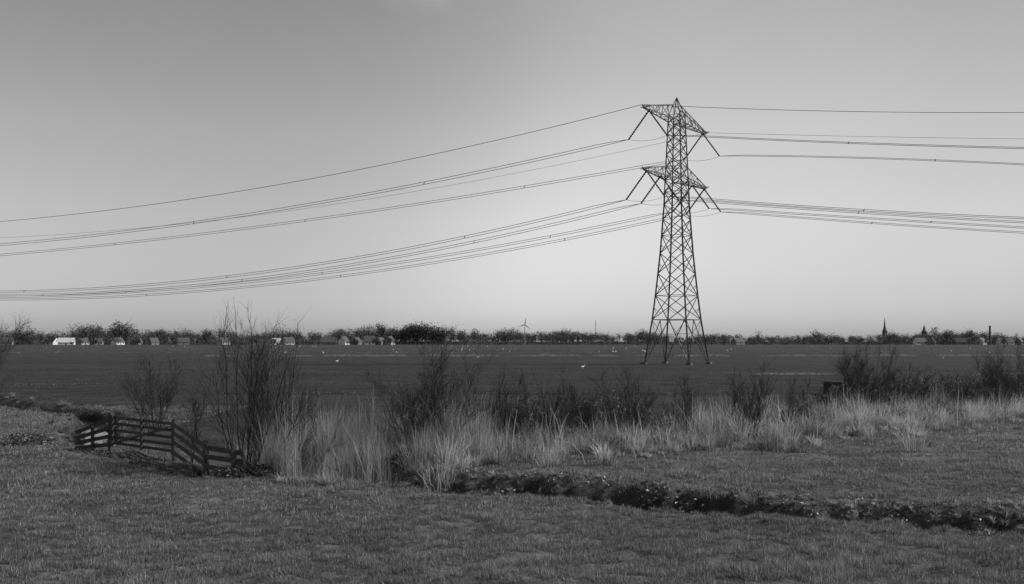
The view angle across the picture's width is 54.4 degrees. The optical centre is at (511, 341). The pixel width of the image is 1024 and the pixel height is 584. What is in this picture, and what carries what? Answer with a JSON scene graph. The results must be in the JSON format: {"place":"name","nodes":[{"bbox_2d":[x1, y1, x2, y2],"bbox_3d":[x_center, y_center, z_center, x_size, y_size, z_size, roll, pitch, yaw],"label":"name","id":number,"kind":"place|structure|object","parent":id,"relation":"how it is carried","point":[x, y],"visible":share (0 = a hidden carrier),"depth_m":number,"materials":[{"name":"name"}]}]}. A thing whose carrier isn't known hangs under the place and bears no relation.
{"place":"outdoors","nodes":[
{"label":"outdoors","id":0,"kind":"place"},
{"bbox_2d":[80,420,107,444],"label":"ditch water","id":1,"kind":"structure","parent":0,"point":[96,428],"depth_m":50.88,"materials":[{"name":"black liquid"}]},
{"bbox_2d":[338,341,348,344],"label":"walls","id":2,"kind":"structure","parent":0,"point":[341,343],"depth_m":1074.76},
{"bbox_2d":[0,346,1022,395],"bbox_3d":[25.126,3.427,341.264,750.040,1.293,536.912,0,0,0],"label":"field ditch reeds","id":3,"kind":"object","parent":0,"point":[658,393],"visible":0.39,"depth_m":261.25,"materials":[{"name":"grey plant"}]},
{"bbox_2d":[0,341,1023,583],"bbox_3d":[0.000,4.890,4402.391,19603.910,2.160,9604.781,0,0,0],"label":"ground","id":4,"kind":"structure","parent":0,"point":[30,360],"depth_m":36.92,"materials":[{"name":"grey plant"}]},
{"bbox_2d":[0,312,31,388],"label":"hawthorn tree","id":5,"kind":"object","parent":4,"relation":"on","point":[6,347],"visible":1,"depth_m":48.16,"materials":[{"name":"black plant"}]},
{"bbox_2d":[0,432,61,446],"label":"bramble bush","id":6,"kind":"object","parent":4,"relation":"on","point":[26,440],"visible":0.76,"depth_m":39.11,"materials":[{"name":"black plant"}]},
{"bbox_2d":[0,391,170,445],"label":"bank sedge","id":7,"kind":"object","parent":4,"relation":"on","point":[69,404],"visible":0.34,"depth_m":54.26,"materials":[{"name":"plant"}]},
{"bbox_2d":[111,342,124,344],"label":"walls","id":8,"kind":"structure","parent":4,"relation":"on","point":[113,343],"depth_m":1065.47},
{"bbox_2d":[115,348,185,430],"bbox_3d":[-16.198,2.149,44.642,3.202,3.844,3.717,0,0,-18],"label":"alder shrub","id":9,"kind":"object","parent":4,"relation":"on","point":[168,398],"visible":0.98,"depth_m":44.41,"materials":[{"name":"black plant"}]},
{"bbox_2d":[74,412,243,476],"bbox_3d":[-11.624,3.649,33.124,9.954,2.164,1.013,0,0,39],"label":"wooden fence","id":10,"kind":"object","parent":4,"relation":"on","point":[204,451],"visible":0.73,"depth_m":32.55,"materials":[{"name":"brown wood"}]},
{"bbox_2d":[111,415,171,454],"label":"wooden field gate","id":11,"kind":"structure","parent":10,"relation":"attached to","point":[140,434],"depth_m":34.64,"materials":[{"name":"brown wood"}]},
{"bbox_2d":[177,342,189,344],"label":"walls","id":12,"kind":"structure","parent":4,"relation":"on","point":[185,343],"depth_m":1086.61,"materials":[{"name":"brick"}]},
{"bbox_2d":[177,338,189,341],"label":"roof","id":13,"kind":"structure","parent":12,"relation":"on","point":[183,339],"depth_m":1087.95,"materials":[{"name":"tile"}]},
{"bbox_2d":[180,390,209,463],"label":"willow shrub","id":14,"kind":"object","parent":4,"relation":"on","point":[195,417],"visible":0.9,"depth_m":32.30,"materials":[{"name":"black plant"}]},
{"bbox_2d":[208,461,275,477],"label":"bramble bush","id":15,"kind":"object","parent":4,"relation":"on","point":[254,473],"visible":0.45,"depth_m":29.51,"materials":[{"name":"black plant"}]},
{"bbox_2d":[182,301,325,469],"bbox_3d":[-7.684,1.780,30.849,4.203,6.393,5.654,0,0,-38],"label":"alder shrub","id":16,"kind":"object","parent":4,"relation":"on","point":[258,371],"visible":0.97,"depth_m":30.76,"materials":[{"name":"black plant"}]},
{"bbox_2d":[281,374,343,477],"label":"tall grass","id":17,"kind":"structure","parent":4,"relation":"on","point":[303,453],"depth_m":30.56,"materials":[{"name":"black plant"}]},
{"bbox_2d":[322,342,334,344],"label":"walls","id":18,"kind":"structure","parent":4,"relation":"on","point":[326,343],"depth_m":1075.61,"materials":[{"name":"brick"}]},
{"bbox_2d":[321,337,334,341],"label":"roof","id":19,"kind":"structure","parent":18,"relation":"on","point":[327,339],"depth_m":1077.53,"materials":[{"name":"tile"}]},
{"bbox_2d":[211,375,557,487],"bbox_3d":[-4.509,3.496,34.105,11.800,5.050,11.143,0,0,-27],"label":"reed bed","id":20,"kind":"object","parent":4,"relation":"on","point":[364,454],"visible":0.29,"depth_m":32.43,"materials":[{"name":"grey plant"}]},
{"bbox_2d":[380,447,418,467],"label":"bramble bush","id":21,"kind":"object","parent":4,"relation":"on","point":[387,461],"visible":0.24,"depth_m":31.87,"materials":[{"name":"grey plant"}]},
{"bbox_2d":[353,323,501,449],"bbox_3d":[-2.691,2.111,34.355,5.185,5.762,5.078,0,0,-32],"label":"alder shrub","id":22,"kind":"object","parent":4,"relation":"on","point":[434,390],"visible":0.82,"depth_m":33.75,"materials":[{"name":"black plant"}]},
{"bbox_2d":[450,373,492,434],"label":"willow shrub","id":23,"kind":"object","parent":4,"relation":"on","point":[474,406],"visible":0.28,"depth_m":36.70,"materials":[{"name":"black plant"}]},
{"bbox_2d":[475,411,531,449],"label":"bramble bush","id":24,"kind":"object","parent":4,"relation":"on","point":[492,426],"visible":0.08,"depth_m":38.83,"materials":[{"name":"black plant"}]},
{"bbox_2d":[479,364,533,447],"bbox_3d":[-0.254,2.889,37.257,2.437,4.263,2.608,0,0,0],"label":"willow shrub","id":25,"kind":"object","parent":4,"relation":"on","point":[497,407],"visible":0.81,"depth_m":37.05,"materials":[{"name":"black plant"}]},
{"bbox_2d":[0,367,1022,444],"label":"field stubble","id":26,"kind":"object","parent":4,"relation":"on","point":[114,391],"visible":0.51,"depth_m":90.19,"materials":[{"name":"grey plant"}]},
{"bbox_2d":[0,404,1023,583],"bbox_3d":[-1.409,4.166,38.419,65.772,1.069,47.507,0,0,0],"label":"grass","id":27,"kind":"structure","parent":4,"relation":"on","point":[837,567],"depth_m":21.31,"materials":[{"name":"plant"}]},
{"bbox_2d":[0,318,1023,344],"bbox_3d":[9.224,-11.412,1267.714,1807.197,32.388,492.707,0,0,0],"label":"distant tree line","id":28,"kind":"object","parent":4,"relation":"on","point":[411,334],"visible":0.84,"depth_m":1148.92,"materials":[{"name":"black plant"}]},
{"bbox_2d":[2,366,1023,481],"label":"bramble canes","id":29,"kind":"object","parent":4,"relation":"on","point":[801,416],"visible":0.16,"depth_m":43.34,"materials":[{"name":"black plant"}]},
{"bbox_2d":[519,319,529,344],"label":"wind turbine","id":30,"kind":"object","parent":4,"relation":"on","point":[524,331],"visible":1,"depth_m":1099.61,"materials":[{"name":"grey paint"}]},
{"bbox_2d":[488,397,574,437],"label":"bramble bush","id":31,"kind":"object","parent":4,"relation":"on","point":[537,408],"visible":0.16,"depth_m":41.27,"materials":[{"name":"black plant"}]},
{"bbox_2d":[517,363,588,449],"bbox_3d":[1.589,2.871,38.242,2.910,4.129,3.578,0,0,0],"label":"willow shrub","id":32,"kind":"object","parent":4,"relation":"on","point":[570,416],"visible":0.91,"depth_m":38.63,"materials":[{"name":"black plant"}]},
{"bbox_2d":[184,346,989,366],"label":"flock of white geese","id":33,"kind":"object","parent":4,"relation":"on","point":[509,351],"visible":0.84,"depth_m":359.66,"materials":[{"name":"white"}]},
{"bbox_2d":[558,390,620,433],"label":"bramble bush","id":34,"kind":"object","parent":4,"relation":"on","point":[593,405],"visible":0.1,"depth_m":42.72,"materials":[{"name":"black plant"}]},
{"bbox_2d":[565,381,627,437],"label":"willow shrub","id":35,"kind":"object","parent":4,"relation":"on","point":[584,413],"visible":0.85,"depth_m":40.76,"materials":[{"name":"black plant"}]},
{"bbox_2d":[585,404,662,434],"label":"bramble bush","id":36,"kind":"object","parent":4,"relation":"on","point":[623,420],"visible":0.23,"depth_m":42.10,"materials":[{"name":"black plant"}]},
{"bbox_2d":[584,360,664,442],"bbox_3d":[4.540,2.850,39.740,3.394,4.159,3.028,0,0,0],"label":"willow shrub","id":37,"kind":"object","parent":4,"relation":"on","point":[635,409],"visible":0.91,"depth_m":39.72,"materials":[{"name":"black plant"}]},
{"bbox_2d":[237,401,1023,495],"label":"bank sedge","id":38,"kind":"object","parent":4,"relation":"on","point":[753,446],"visible":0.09,"depth_m":35.59,"materials":[{"name":"grey plant"}]},
{"bbox_2d":[245,406,1023,484],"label":"bank sedge","id":39,"kind":"object","parent":4,"relation":"on","point":[738,442],"visible":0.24,"depth_m":37.08,"materials":[{"name":"grey plant"}]},
{"bbox_2d":[267,474,1023,535],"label":"bank grass","id":40,"kind":"structure","parent":4,"relation":"on","point":[939,530],"depth_m":22.98,"materials":[{"name":"grey plant"}]},
{"bbox_2d":[630,418,679,436],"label":"bramble bush","id":41,"kind":"object","parent":4,"relation":"on","point":[655,426],"visible":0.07,"depth_m":41.83,"materials":[{"name":"grey plant"}]},
{"bbox_2d":[647,427,677,444],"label":"bramble bush","id":42,"kind":"object","parent":4,"relation":"on","point":[671,433],"visible":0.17,"depth_m":38.10,"materials":[{"name":"grey plant"}]},
{"bbox_2d":[305,374,1023,493],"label":"reed bed","id":43,"kind":"object","parent":4,"relation":"on","point":[713,441],"visible":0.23,"depth_m":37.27,"materials":[{"name":"grey plant"}]},
{"bbox_2d":[626,97,720,364],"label":"electricity pylon","id":44,"kind":"object","parent":4,"relation":"on","point":[681,182],"visible":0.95,"depth_m":172.50,"materials":[{"name":"galvanised steel"},{"name":"glass"},{"name":"concrete"}]},
{"bbox_2d":[0,104,1023,299],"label":"power lines","id":45,"kind":"object","parent":44,"relation":"attached to","point":[698,135],"visible":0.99,"depth_m":179.10,"materials":[{"name":"metal"}]},
{"bbox_2d":[659,372,702,434],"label":"willow shrub","id":46,"kind":"object","parent":4,"relation":"on","point":[688,401],"visible":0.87,"depth_m":41.68,"materials":[{"name":"black plant"}]},
{"bbox_2d":[456,470,933,520],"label":"bank grass","id":47,"kind":"structure","parent":4,"relation":"on","point":[680,490],"depth_m":27.07,"materials":[{"name":"grey plant"}]},
{"bbox_2d":[375,461,1023,535],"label":"bank weeds","id":48,"kind":"object","parent":4,"relation":"on","point":[794,497],"visible":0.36,"depth_m":26.18,"materials":[{"name":"black plant"}]},
{"bbox_2d":[688,425,725,436],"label":"bramble bush","id":49,"kind":"object","parent":4,"relation":"on","point":[705,432],"visible":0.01,"depth_m":41.78,"materials":[{"name":"grey plant"}]},
{"bbox_2d":[731,342,744,344],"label":"walls","id":50,"kind":"structure","parent":4,"relation":"on","point":[733,343],"depth_m":1092.10,"materials":[{"name":"brick"}]},
{"bbox_2d":[734,338,744,341],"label":"roof","id":51,"kind":"structure","parent":50,"relation":"on","point":[739,339],"depth_m":1093.14,"materials":[{"name":"tile"}]},
{"bbox_2d":[733,427,763,438],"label":"bramble bush","id":52,"kind":"object","parent":4,"relation":"on","point":[749,432],"visible":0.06,"depth_m":39.53,"materials":[{"name":"grey plant"}]},
{"bbox_2d":[721,358,781,440],"bbox_3d":[9.689,2.357,39.650,2.710,3.459,2.794,0,0,-42],"label":"willow shrub","id":53,"kind":"object","parent":4,"relation":"on","point":[752,395],"visible":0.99,"depth_m":39.48,"materials":[{"name":"black plant"}]},
{"bbox_2d":[779,373,814,417],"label":"willow shrub","id":54,"kind":"object","parent":4,"relation":"on","point":[793,398],"visible":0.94,"depth_m":47.56,"materials":[{"name":"black plant"}]},
{"bbox_2d":[778,401,832,423],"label":"bramble bush","id":55,"kind":"object","parent":4,"relation":"on","point":[787,413],"visible":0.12,"depth_m":47.71,"materials":[{"name":"grey plant"}]},
{"bbox_2d":[790,414,820,426],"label":"bramble bush","id":56,"kind":"object","parent":4,"relation":"on","point":[804,420],"visible":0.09,"depth_m":42.20,"materials":[{"name":"grey plant"}]},
{"bbox_2d":[822,381,845,406],"bbox_3d":[19.385,3.311,59.846,1.120,1.760,0.950,0,0,-17],"label":"wooden feed box","id":57,"kind":"object","parent":4,"relation":"on","point":[826,386],"visible":0.33,"depth_m":59.76,"materials":[{"name":"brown wood"}]},
{"bbox_2d":[814,376,899,410],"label":"bramble bush","id":58,"kind":"object","parent":4,"relation":"on","point":[837,394],"visible":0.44,"depth_m":55.09,"materials":[{"name":"grey plant"}]},
{"bbox_2d":[832,334,902,396],"bbox_3d":[19.985,1.743,55.547,3.991,4.494,4.314,0,0,0],"label":"alder shrub","id":59,"kind":"object","parent":4,"relation":"on","point":[854,373],"visible":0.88,"depth_m":55.26,"materials":[{"name":"black plant"}]},
{"bbox_2d":[882,318,896,343],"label":"church","id":60,"kind":"structure","parent":4,"relation":"on","point":[883,330],"depth_m":1398.21,"materials":[{"name":"stone"}]},
{"bbox_2d":[877,406,910,420],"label":"bramble bush","id":61,"kind":"object","parent":4,"relation":"on","point":[893,413],"visible":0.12,"depth_m":46.36,"materials":[{"name":"grey plant"}]},
{"bbox_2d":[876,359,936,407],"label":"alder shrub","id":62,"kind":"object","parent":4,"relation":"on","point":[908,382],"visible":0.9,"depth_m":55.21,"materials":[{"name":"black plant"}]},
{"bbox_2d":[877,375,952,405],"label":"bramble bush","id":63,"kind":"object","parent":4,"relation":"on","point":[922,379],"visible":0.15,"depth_m":57.83,"materials":[{"name":"black plant"}]},
{"bbox_2d":[913,342,926,344],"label":"walls","id":64,"kind":"structure","parent":4,"relation":"on","point":[915,343],"depth_m":1091.42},
{"bbox_2d":[915,338,926,341],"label":"roof","id":65,"kind":"structure","parent":64,"relation":"on","point":[921,340],"depth_m":1092.86,"materials":[{"name":"tile"}]},
{"bbox_2d":[912,373,946,405],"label":"willow shrub","id":66,"kind":"object","parent":4,"relation":"on","point":[928,386],"visible":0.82,"depth_m":55.66,"materials":[{"name":"black plant"}]},
{"bbox_2d":[924,399,968,421],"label":"bramble bush","id":67,"kind":"object","parent":4,"relation":"on","point":[946,409],"visible":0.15,"depth_m":48.84,"materials":[{"name":"grey plant"}]},
{"bbox_2d":[938,370,979,403],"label":"willow shrub","id":68,"kind":"object","parent":4,"relation":"on","point":[965,395],"visible":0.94,"depth_m":56.80,"materials":[{"name":"black plant"}]},
{"bbox_2d":[931,378,994,406],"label":"bramble bush","id":69,"kind":"object","parent":4,"relation":"on","point":[953,389],"visible":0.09,"depth_m":59.15,"materials":[{"name":"black plant"}]},
{"bbox_2d":[963,367,1006,406],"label":"willow shrub","id":70,"kind":"object","parent":4,"relation":"on","point":[979,391],"visible":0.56,"depth_m":56.95,"materials":[{"name":"black plant"}]},
{"bbox_2d":[989,326,990,344],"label":"factory chimney","id":71,"kind":"object","parent":4,"relation":"on","point":[989,335],"visible":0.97,"depth_m":1019.08,"materials":[{"name":"stone"}]},
{"bbox_2d":[969,370,1023,399],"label":"bramble bush","id":72,"kind":"object","parent":4,"relation":"on","point":[1014,373],"visible":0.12,"depth_m":64.58,"materials":[{"name":"black plant"}]},
{"bbox_2d":[970,335,1023,410],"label":"alder shrub","id":73,"kind":"object","parent":4,"relation":"on","point":[998,375],"visible":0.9,"depth_m":55.48,"materials":[{"name":"black plant"}]},
{"bbox_2d":[996,342,1014,344],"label":"walls","id":74,"kind":"structure","parent":4,"relation":"on","point":[998,343],"depth_m":1085.96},
{"bbox_2d":[998,338,1014,341],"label":"roof","id":75,"kind":"structure","parent":74,"relation":"on","point":[1010,340],"depth_m":1087.61,"materials":[{"name":"tile"}]},
{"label":"walls","id":76,"kind":"object","parent":4,"relation":"on","visible":0},
{"bbox_2d":[57,338,74,342],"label":"roof","id":77,"kind":"structure","parent":76,"relation":"on","point":[64,340],"depth_m":1057.22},
{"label":"walls","id":78,"kind":"object","parent":4,"relation":"on","visible":0},
{"bbox_2d":[45,337,56,342],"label":"roof","id":79,"kind":"structure","parent":78,"relation":"on","point":[52,339],"depth_m":1067.14,"materials":[{"name":"tile"}]},
{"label":"walls","id":80,"kind":"object","parent":4,"relation":"on","visible":0},
{"bbox_2d":[0,337,12,341],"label":"roof","id":81,"kind":"structure","parent":80,"relation":"on","point":[6,339],"depth_m":1057.80,"materials":[{"name":"tile"}]},
{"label":"walls","id":82,"kind":"object","parent":4,"relation":"on","visible":0},
{"bbox_2d":[150,338,158,341],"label":"roof","id":83,"kind":"structure","parent":82,"relation":"on","point":[154,339],"depth_m":1083.68,"materials":[{"name":"tile"}]},
{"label":"walls","id":84,"kind":"object","parent":4,"relation":"on","visible":0},
{"bbox_2d":[283,337,294,341],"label":"roof","id":85,"kind":"structure","parent":84,"relation":"on","point":[289,339],"depth_m":1058.55,"materials":[{"name":"tile"}]},
{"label":"walls","id":86,"kind":"object","parent":4,"relation":"on","visible":0},
{"bbox_2d":[364,336,375,341],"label":"roof","id":87,"kind":"structure","parent":86,"relation":"on","point":[367,338],"depth_m":1083.59,"materials":[{"name":"tile"}]},
{"bbox_2d":[0,0,1023,340],"label":"sky","id":88,"kind":"structure","parent":0,"point":[108,105],"materials":[{"name":"grey"}]},
{"bbox_2d":[954,342,970,344],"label":"walls","id":89,"kind":"structure","parent":0,"point":[961,343],"depth_m":1095.81,"materials":[{"name":"brick"}]},
{"bbox_2d":[955,338,970,341],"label":"roof","id":90,"kind":"structure","parent":89,"relation":"on","point":[961,339],"depth_m":1097.93,"materials":[{"name":"tile"}]}
]}

